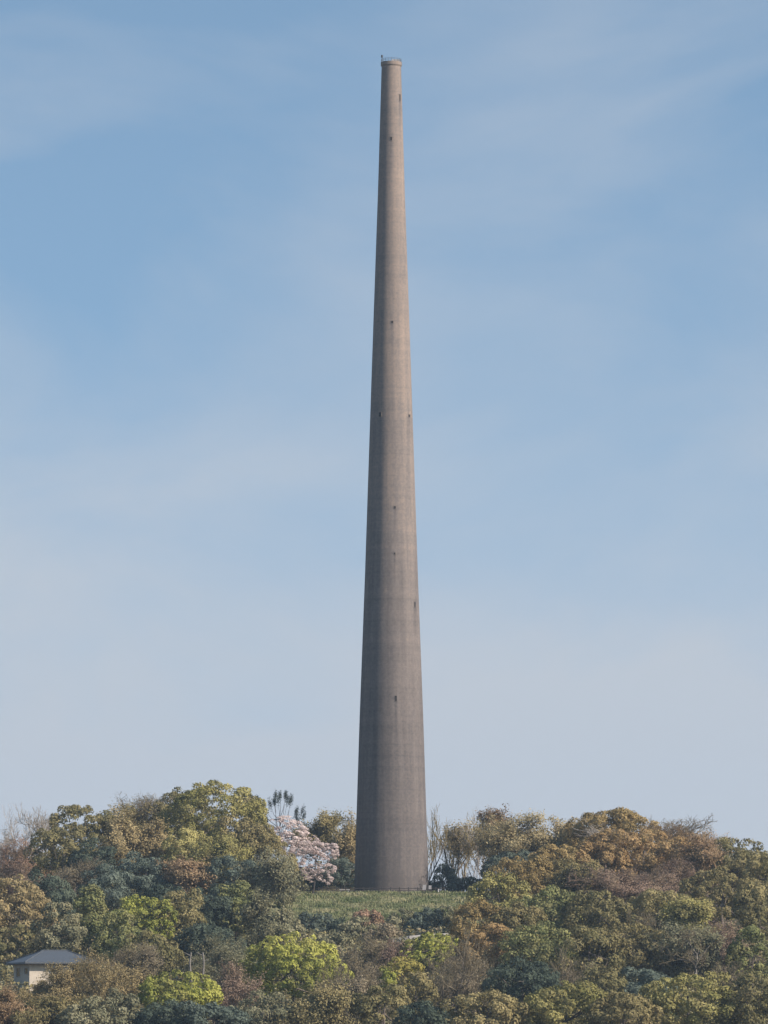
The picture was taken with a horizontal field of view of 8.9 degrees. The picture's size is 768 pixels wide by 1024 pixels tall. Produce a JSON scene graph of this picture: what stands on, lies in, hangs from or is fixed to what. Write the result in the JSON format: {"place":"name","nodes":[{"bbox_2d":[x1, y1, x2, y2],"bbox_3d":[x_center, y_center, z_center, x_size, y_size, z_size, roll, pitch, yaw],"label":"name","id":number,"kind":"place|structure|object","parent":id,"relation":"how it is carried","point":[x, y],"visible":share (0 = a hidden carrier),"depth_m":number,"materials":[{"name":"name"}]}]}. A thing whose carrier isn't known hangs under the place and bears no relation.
{"place":"outdoors","nodes":[
{"label":"outdoors","id":0,"kind":"place"},
{"bbox_2d":[0,858,767,1023],"bbox_3d":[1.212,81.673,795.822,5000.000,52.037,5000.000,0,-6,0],"label":"ground","id":1,"kind":"structure","parent":0,"point":[737,923],"depth_m":770.66,"materials":[{"name":"green plant"}]},
{"bbox_2d":[0,924,36,965],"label":"broadleaf tree","id":2,"kind":"object","parent":1,"relation":"on","point":[12,947],"visible":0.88,"depth_m":685.93,"materials":[{"name":"green plant"}]},
{"bbox_2d":[0,979,39,1023],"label":"twiggy tree","id":3,"kind":"object","parent":1,"relation":"on","point":[8,1005],"visible":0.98,"depth_m":599.39,"materials":[{"name":"brown plant"}]},
{"bbox_2d":[0,833,54,878],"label":"twiggy tree","id":4,"kind":"object","parent":1,"relation":"on","point":[5,851],"visible":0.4,"depth_m":784.73,"materials":[{"name":"brown plant"}]},
{"bbox_2d":[0,873,60,947],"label":"broadleaf tree","id":5,"kind":"object","parent":1,"relation":"on","point":[32,907],"visible":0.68,"depth_m":702.11,"materials":[{"name":"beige plant"}]},
{"bbox_2d":[21,869,76,915],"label":"broadleaf tree","id":6,"kind":"object","parent":1,"relation":"on","point":[63,894],"visible":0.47,"depth_m":730.32,"materials":[{"name":"green plant"}]},
{"bbox_2d":[5,950,97,990],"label":"house","id":7,"kind":"structure","parent":1,"relation":"on","point":[29,968],"depth_m":639.22,"materials":[{"name":"grey stone"}]},
{"bbox_2d":[7,989,95,1023],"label":"leafing tree","id":8,"kind":"object","parent":1,"relation":"on","point":[48,1009],"visible":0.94,"depth_m":602.01,"materials":[{"name":"green plant"}]},
{"bbox_2d":[28,901,87,951],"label":"broadleaf tree","id":9,"kind":"object","parent":1,"relation":"on","point":[57,939],"visible":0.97,"depth_m":686.26,"materials":[{"name":"green plant"}]},
{"bbox_2d":[22,826,95,876],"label":"broadleaf tree","id":10,"kind":"object","parent":1,"relation":"on","point":[41,860],"visible":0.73,"depth_m":770.95,"materials":[{"name":"green plant"}]},
{"bbox_2d":[36,959,88,997],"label":"bush","id":11,"kind":"object","parent":1,"relation":"on","point":[61,977],"visible":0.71,"depth_m":623.70,"materials":[{"name":"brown plant"}]},
{"bbox_2d":[42,804,112,856],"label":"broadleaf tree","id":12,"kind":"object","parent":1,"relation":"on","point":[73,810],"visible":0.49,"depth_m":792.99,"materials":[{"name":"green plant"}]},
{"bbox_2d":[44,857,110,904],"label":"twiggy tree","id":13,"kind":"object","parent":1,"relation":"on","point":[72,877],"visible":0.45,"depth_m":746.22,"materials":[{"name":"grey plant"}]},
{"bbox_2d":[54,995,128,1023],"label":"broadleaf tree","id":14,"kind":"object","parent":1,"relation":"on","point":[72,1016],"visible":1,"depth_m":598.50,"materials":[{"name":"green plant"}]},
{"bbox_2d":[70,884,112,951],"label":"broadleaf tree","id":15,"kind":"object","parent":1,"relation":"on","point":[86,900],"visible":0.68,"depth_m":695.82,"materials":[{"name":"green plant"}]},
{"bbox_2d":[65,837,122,882],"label":"broadleaf tree","id":16,"kind":"object","parent":1,"relation":"on","point":[101,852],"visible":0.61,"depth_m":762.57,"materials":[{"name":"green plant"}]},
{"bbox_2d":[76,863,130,910],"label":"broadleaf tree","id":17,"kind":"object","parent":1,"relation":"on","point":[104,878],"visible":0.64,"depth_m":738.14,"materials":[{"name":"teal plant"}]},
{"bbox_2d":[65,947,164,1018],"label":"twiggy tree","id":18,"kind":"object","parent":1,"relation":"on","point":[99,985],"visible":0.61,"depth_m":617.33,"materials":[{"name":"brown plant"}]},
{"bbox_2d":[90,908,144,962],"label":"broadleaf tree","id":19,"kind":"object","parent":1,"relation":"on","point":[103,938],"visible":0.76,"depth_m":679.35,"materials":[{"name":"green plant"}]},
{"bbox_2d":[98,987,139,1023],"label":"broadleaf tree","id":20,"kind":"object","parent":1,"relation":"on","point":[131,1001],"visible":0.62,"depth_m":608.61,"materials":[{"name":"green plant"}]},
{"bbox_2d":[93,797,157,875],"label":"leafing tree","id":21,"kind":"object","parent":1,"relation":"on","point":[120,839],"visible":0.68,"depth_m":772.22,"materials":[{"name":"green plant"}]},
{"bbox_2d":[98,938,175,987],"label":"twiggy tree","id":22,"kind":"object","parent":1,"relation":"on","point":[147,959],"visible":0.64,"depth_m":645.28,"materials":[{"name":"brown plant"}]},
{"bbox_2d":[108,850,175,906],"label":"broadleaf tree","id":23,"kind":"object","parent":1,"relation":"on","point":[147,882],"visible":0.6,"depth_m":744.48,"materials":[{"name":"teal plant"}]},
{"bbox_2d":[111,894,179,948],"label":"broadleaf tree","id":24,"kind":"object","parent":1,"relation":"on","point":[128,903],"visible":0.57,"depth_m":687.91,"materials":[{"name":"green plant"}]},
{"bbox_2d":[120,929,185,974],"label":"broadleaf tree","id":25,"kind":"object","parent":1,"relation":"on","point":[171,955],"visible":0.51,"depth_m":661.03,"materials":[{"name":"green plant"}]},
{"bbox_2d":[132,816,178,875],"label":"leafing tree","id":26,"kind":"object","parent":1,"relation":"on","point":[157,836],"visible":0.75,"depth_m":772.26,"materials":[{"name":"green plant"}]},
{"bbox_2d":[131,998,205,1023],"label":"broadleaf tree","id":27,"kind":"object","parent":1,"relation":"on","point":[144,1016],"visible":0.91,"depth_m":599.24,"materials":[{"name":"green plant"}]},
{"bbox_2d":[149,887,207,950],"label":"broadleaf tree","id":28,"kind":"object","parent":1,"relation":"on","point":[190,915],"visible":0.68,"depth_m":691.36,"materials":[{"name":"green plant"}]},
{"bbox_2d":[136,969,223,1013],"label":"broadleaf tree","id":29,"kind":"object","parent":1,"relation":"on","point":[156,986],"visible":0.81,"depth_m":612.56,"materials":[{"name":"green plant"}]},
{"bbox_2d":[154,852,218,909],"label":"leafing tree","id":30,"kind":"object","parent":1,"relation":"on","point":[179,872],"visible":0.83,"depth_m":741.45,"materials":[{"name":"brown plant"}]},
{"bbox_2d":[158,827,217,873],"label":"broadleaf tree","id":31,"kind":"object","parent":1,"relation":"on","point":[186,838],"visible":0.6,"depth_m":765.94,"materials":[{"name":"green plant"}]},
{"bbox_2d":[174,886,238,946],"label":"broadleaf tree","id":32,"kind":"object","parent":1,"relation":"on","point":[220,903],"visible":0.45,"depth_m":701.71,"materials":[{"name":"green plant"}]},
{"bbox_2d":[173,923,249,967],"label":"broadleaf tree","id":33,"kind":"object","parent":1,"relation":"on","point":[195,932],"visible":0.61,"depth_m":668.60,"materials":[{"name":"green plant"}]},
{"bbox_2d":[173,1000,252,1023],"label":"broadleaf tree","id":34,"kind":"object","parent":1,"relation":"on","point":[219,1014],"visible":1,"depth_m":598.10,"materials":[{"name":"teal plant"}]},
{"bbox_2d":[158,779,268,863],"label":"broadleaf tree","id":35,"kind":"object","parent":1,"relation":"on","point":[199,799],"visible":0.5,"depth_m":781.67,"materials":[{"name":"green plant"}]},
{"bbox_2d":[174,930,262,983],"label":"twiggy tree","id":36,"kind":"object","parent":1,"relation":"on","point":[223,953],"visible":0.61,"depth_m":657.79,"materials":[{"name":"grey plant"}]},
{"bbox_2d":[179,828,260,889],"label":"leafing tree","id":37,"kind":"object","parent":1,"relation":"on","point":[225,846],"visible":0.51,"depth_m":763.98,"materials":[{"name":"green plant"}]},
{"bbox_2d":[194,854,260,922],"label":"broadleaf tree","id":38,"kind":"object","parent":1,"relation":"on","point":[227,860],"visible":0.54,"depth_m":740.76,"materials":[{"name":"teal plant"}]},
{"bbox_2d":[199,958,270,1015],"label":"twiggy tree","id":39,"kind":"object","parent":1,"relation":"on","point":[232,989],"visible":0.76,"depth_m":627.26,"materials":[{"name":"brown plant"}]},
{"bbox_2d":[207,879,271,939],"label":"broadleaf tree","id":40,"kind":"object","parent":1,"relation":"on","point":[237,929],"visible":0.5,"depth_m":704.52,"materials":[{"name":"green plant"}]},
{"bbox_2d":[213,814,280,861],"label":"broadleaf tree","id":41,"kind":"object","parent":1,"relation":"on","point":[244,825],"visible":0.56,"depth_m":776.25,"materials":[{"name":"green plant"}]},
{"bbox_2d":[229,988,293,1023],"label":"broadleaf tree","id":42,"kind":"object","parent":1,"relation":"on","point":[268,1011],"visible":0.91,"depth_m":604.31,"materials":[{"name":"green plant"}]},
{"bbox_2d":[235,886,297,950],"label":"leafing tree","id":43,"kind":"object","parent":1,"relation":"on","point":[263,919],"visible":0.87,"depth_m":696.66,"materials":[{"name":"green plant"}]},
{"bbox_2d":[228,846,311,906],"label":"leafing tree","id":44,"kind":"object","parent":1,"relation":"on","point":[279,877],"visible":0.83,"depth_m":739.02,"materials":[{"name":"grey plant"}]},
{"bbox_2d":[241,830,298,880],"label":"broadleaf tree","id":45,"kind":"object","parent":1,"relation":"on","point":[271,845],"visible":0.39,"depth_m":775.08,"materials":[{"name":"green plant"}]},
{"bbox_2d":[267,815,318,888],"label":"cherry tree","id":46,"kind":"object","parent":1,"relation":"on","point":[303,832],"visible":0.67,"depth_m":794.90,"materials":[{"name":"pink plant"}]},
{"bbox_2d":[237,931,354,1010],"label":"broadleaf tree","id":47,"kind":"object","parent":1,"relation":"on","point":[277,963],"visible":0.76,"depth_m":634.19,"materials":[{"name":"green plant"}]},
{"bbox_2d":[288,839,336,893],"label":"cherry tree","id":48,"kind":"object","parent":1,"relation":"on","point":[316,851],"visible":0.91,"depth_m":787.11,"materials":[{"name":"pink plant"}]},
{"bbox_2d":[270,975,360,1023],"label":"leafing tree","id":49,"kind":"object","parent":1,"relation":"on","point":[318,1005],"visible":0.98,"depth_m":602.08,"materials":[{"name":"green plant"}]},
{"bbox_2d":[289,805,345,863],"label":"leafing tree","id":50,"kind":"object","parent":1,"relation":"on","point":[324,825],"visible":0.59,"depth_m":825.82,"materials":[{"name":"green plant"}]},
{"bbox_2d":[314,807,355,884],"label":"leafing tree","id":51,"kind":"object","parent":1,"relation":"on","point":[345,842],"visible":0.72,"depth_m":818.08,"materials":[{"name":"green plant"}]},
{"bbox_2d":[320,857,354,891],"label":"bush","id":52,"kind":"object","parent":1,"relation":"on","point":[342,876],"visible":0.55,"depth_m":812.26,"materials":[{"name":"teal plant"}]},
{"bbox_2d":[311,962,395,1022],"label":"twiggy tree","id":53,"kind":"object","parent":1,"relation":"on","point":[362,985],"visible":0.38,"depth_m":621.60,"materials":[{"name":"brown plant"}]},
{"bbox_2d":[317,932,404,985],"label":"twiggy tree","id":54,"kind":"object","parent":1,"relation":"on","point":[370,954],"visible":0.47,"depth_m":668.48,"materials":[{"name":"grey plant"}]},
{"bbox_2d":[276,890,487,924],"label":"grass","id":55,"kind":"structure","parent":1,"relation":"on","point":[343,911],"depth_m":777.01,"materials":[{"name":"green plant"}]},
{"bbox_2d":[348,983,418,1023],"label":"broadleaf tree","id":56,"kind":"object","parent":1,"relation":"on","point":[365,1004],"visible":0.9,"depth_m":605.48,"materials":[{"name":"green plant"}]},
{"bbox_2d":[0,853,767,1023],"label":"undergrowth","id":57,"kind":"object","parent":1,"relation":"on","point":[8,970],"visible":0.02,"depth_m":689.67,"materials":[{"name":"green plant"}]},
{"bbox_2d":[351,55,428,891],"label":"concrete tower","id":58,"kind":"structure","parent":1,"relation":"on","point":[391,850],"depth_m":799.63,"materials":[{"name":"concrete"}]},
{"bbox_2d":[397,970,439,1011],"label":"broadleaf tree","id":59,"kind":"object","parent":1,"relation":"on","point":[419,977],"visible":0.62,"depth_m":628.04,"materials":[{"name":"green plant"}]},
{"bbox_2d":[392,1000,453,1023],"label":"broadleaf tree","id":60,"kind":"object","parent":1,"relation":"on","point":[431,1014],"visible":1,"depth_m":598.11,"materials":[{"name":"green plant"}]},
{"bbox_2d":[403,906,443,932],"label":"shrub","id":61,"kind":"object","parent":1,"relation":"on","point":[434,915],"visible":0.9,"depth_m":744.52,"materials":[{"name":"teal plant"}]},
{"bbox_2d":[398,931,458,976],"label":"broadleaf tree","id":62,"kind":"object","parent":1,"relation":"on","point":[418,945],"visible":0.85,"depth_m":686.12,"materials":[{"name":"green plant"}]},
{"bbox_2d":[428,811,478,878],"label":"bare tree","id":63,"kind":"object","parent":1,"relation":"on","point":[457,863],"visible":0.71,"depth_m":820.05,"materials":[{"name":"brown plant"}]},
{"bbox_2d":[419,944,488,1010],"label":"twiggy tree","id":64,"kind":"object","parent":1,"relation":"on","point":[467,991],"visible":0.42,"depth_m":647.10,"materials":[{"name":"brown plant"}]},
{"bbox_2d":[413,921,503,1011],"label":"bare tree","id":65,"kind":"object","parent":1,"relation":"on","point":[464,966],"visible":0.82,"depth_m":636.47,"materials":[{"name":"brown plant"}]},
{"bbox_2d":[447,898,514,953],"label":"broadleaf tree","id":66,"kind":"object","parent":1,"relation":"on","point":[483,908],"visible":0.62,"depth_m":692.22,"materials":[{"name":"green plant"}]},
{"bbox_2d":[439,988,530,1023],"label":"broadleaf tree","id":67,"kind":"object","parent":1,"relation":"on","point":[503,1009],"visible":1,"depth_m":601.28,"materials":[{"name":"green plant"}]},
{"bbox_2d":[454,922,533,979],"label":"broadleaf tree","id":68,"kind":"object","parent":1,"relation":"on","point":[492,948],"visible":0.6,"depth_m":661.02,"materials":[{"name":"green plant"}]},
{"bbox_2d":[464,870,530,917],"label":"broadleaf tree","id":69,"kind":"object","parent":1,"relation":"on","point":[505,886],"visible":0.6,"depth_m":726.43,"materials":[{"name":"green plant"}]},
{"bbox_2d":[449,808,565,864],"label":"leafing tree","id":70,"kind":"object","parent":1,"relation":"on","point":[497,838],"visible":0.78,"depth_m":794.56,"materials":[{"name":"green plant"}]},
{"bbox_2d":[481,956,561,1004],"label":"broadleaf tree","id":71,"kind":"object","parent":1,"relation":"on","point":[535,975],"visible":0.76,"depth_m":626.78,"materials":[{"name":"green plant"}]},
{"bbox_2d":[491,901,551,946],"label":"broadleaf tree","id":72,"kind":"object","parent":1,"relation":"on","point":[516,910],"visible":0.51,"depth_m":690.73,"materials":[{"name":"green plant"}]},
{"bbox_2d":[488,855,560,908],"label":"broadleaf tree","id":73,"kind":"object","parent":1,"relation":"on","point":[543,870],"visible":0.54,"depth_m":738.03,"materials":[{"name":"green plant"}]},
{"bbox_2d":[497,919,582,983],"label":"broadleaf tree","id":74,"kind":"object","parent":1,"relation":"on","point":[525,940],"visible":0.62,"depth_m":656.47,"materials":[{"name":"green plant"}]},
{"bbox_2d":[508,884,595,943],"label":"broadleaf tree","id":75,"kind":"object","parent":1,"relation":"on","point":[556,908],"visible":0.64,"depth_m":702.11,"materials":[{"name":"green plant"}]},
{"bbox_2d":[525,843,596,885],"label":"broadleaf tree","id":76,"kind":"object","parent":1,"relation":"on","point":[547,852],"visible":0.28,"depth_m":758.43,"materials":[{"name":"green plant"}]},
{"bbox_2d":[516,980,608,1023],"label":"broadleaf tree","id":77,"kind":"object","parent":1,"relation":"on","point":[542,999],"visible":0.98,"depth_m":601.93,"materials":[{"name":"green plant"}]},
{"bbox_2d":[540,855,608,904],"bbox_3d":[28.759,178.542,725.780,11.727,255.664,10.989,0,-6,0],"label":"leafing tree","id":78,"kind":"object","parent":1,"relation":"on","point":[559,878],"visible":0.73,"depth_m":736.89,"materials":[{"name":"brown plant"}]},
{"bbox_2d":[551,924,629,985],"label":"broadleaf tree","id":79,"kind":"object","parent":1,"relation":"on","point":[598,939],"visible":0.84,"depth_m":655.88,"materials":[{"name":"green plant"}]},
{"bbox_2d":[559,966,629,1011],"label":"broadleaf tree","id":80,"kind":"object","parent":1,"relation":"on","point":[607,981],"visible":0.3,"depth_m":622.03,"materials":[{"name":"green plant"}]},
{"bbox_2d":[561,889,642,942],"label":"broadleaf tree","id":81,"kind":"object","parent":1,"relation":"on","point":[607,913],"visible":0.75,"depth_m":697.86,"materials":[{"name":"green plant"}]},
{"bbox_2d":[567,840,637,883],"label":"broadleaf tree","id":82,"kind":"object","parent":1,"relation":"on","point":[622,857],"visible":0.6,"depth_m":759.66,"materials":[{"name":"orange plant"}]},
{"bbox_2d":[562,806,663,858],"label":"broadleaf tree","id":83,"kind":"object","parent":1,"relation":"on","point":[627,820],"visible":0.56,"depth_m":787.27,"materials":[{"name":"green plant"}]},
{"bbox_2d":[561,863,679,906],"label":"twiggy tree","id":84,"kind":"object","parent":1,"relation":"on","point":[616,885],"visible":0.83,"depth_m":734.40,"materials":[{"name":"brown plant"}]},
{"bbox_2d":[585,991,663,1023],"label":"broadleaf tree","id":85,"kind":"object","parent":1,"relation":"on","point":[622,1003],"visible":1,"depth_m":598.78,"materials":[{"name":"green plant"}]},
{"bbox_2d":[584,828,693,879],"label":"broadleaf tree","id":86,"kind":"object","parent":1,"relation":"on","point":[640,862],"visible":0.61,"depth_m":764.06,"materials":[{"name":"orange plant"}]},
{"bbox_2d":[600,922,677,981],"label":"broadleaf tree","id":87,"kind":"object","parent":1,"relation":"on","point":[635,963],"visible":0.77,"depth_m":657.44,"materials":[{"name":"green plant"}]},
{"bbox_2d":[606,966,677,1012],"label":"broadleaf tree","id":88,"kind":"object","parent":1,"relation":"on","point":[648,977],"visible":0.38,"depth_m":622.04,"materials":[{"name":"teal plant"}]},
{"bbox_2d":[617,888,697,942],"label":"broadleaf tree","id":89,"kind":"object","parent":1,"relation":"on","point":[647,901],"visible":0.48,"depth_m":699.39,"materials":[{"name":"green plant"}]},
{"bbox_2d":[625,856,717,900],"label":"twiggy tree","id":90,"kind":"object","parent":1,"relation":"on","point":[673,877],"visible":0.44,"depth_m":744.21,"materials":[{"name":"brown plant"}]},
{"bbox_2d":[631,911,726,986],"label":"leafing tree","id":91,"kind":"object","parent":1,"relation":"on","point":[679,966],"visible":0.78,"depth_m":655.00,"materials":[{"name":"green plant"}]},
{"bbox_2d":[637,971,745,1023],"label":"broadleaf tree","id":92,"kind":"object","parent":1,"relation":"on","point":[682,1006],"visible":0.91,"depth_m":605.56,"materials":[{"name":"green plant"}]},
{"bbox_2d":[653,922,729,989],"bbox_3d":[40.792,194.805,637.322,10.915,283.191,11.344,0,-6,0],"label":"bare tree","id":93,"kind":"object","parent":1,"relation":"on","point":[702,956],"visible":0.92,"depth_m":652.23,"materials":[{"name":"brown plant"}]},
{"bbox_2d":[656,894,727,935],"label":"leafing tree","id":94,"kind":"object","parent":1,"relation":"on","point":[689,911],"visible":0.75,"depth_m":692.96,"materials":[{"name":"green plant"}]},
{"bbox_2d":[656,831,741,892],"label":"leafing tree","id":95,"kind":"object","parent":1,"relation":"on","point":[703,854],"visible":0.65,"depth_m":757.30,"materials":[{"name":"brown plant"}]},
{"bbox_2d":[677,865,762,928],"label":"broadleaf tree","id":96,"kind":"object","parent":1,"relation":"on","point":[723,909],"visible":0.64,"depth_m":722.07,"materials":[{"name":"green plant"}]},
{"bbox_2d":[709,837,767,893],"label":"broadleaf tree","id":97,"kind":"object","parent":1,"relation":"on","point":[739,864],"visible":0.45,"depth_m":759.18,"materials":[{"name":"green plant"}]},
{"bbox_2d":[718,966,767,1023],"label":"broadleaf tree","id":98,"kind":"object","parent":1,"relation":"on","point":[752,1009],"visible":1,"depth_m":605.02,"materials":[{"name":"green plant"}]},
{"bbox_2d":[724,924,767,986],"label":"broadleaf tree","id":99,"kind":"object","parent":1,"relation":"on","point":[748,933],"visible":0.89,"depth_m":655.92,"materials":[{"name":"green plant"}]},
{"bbox_2d":[732,881,767,941],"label":"broadleaf tree","id":100,"kind":"object","parent":1,"relation":"on","point":[745,900],"visible":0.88,"depth_m":704.04,"materials":[{"name":"green plant"}]},
{"bbox_2d":[736,850,767,907],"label":"broadleaf tree","id":101,"kind":"object","parent":1,"relation":"on","point":[752,864],"visible":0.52,"depth_m":742.48,"materials":[{"name":"green plant"}]},
{"bbox_2d":[0,0,767,891],"label":"sky","id":102,"kind":"structure","parent":0,"point":[189,188],"materials":[{"name":"blue"}]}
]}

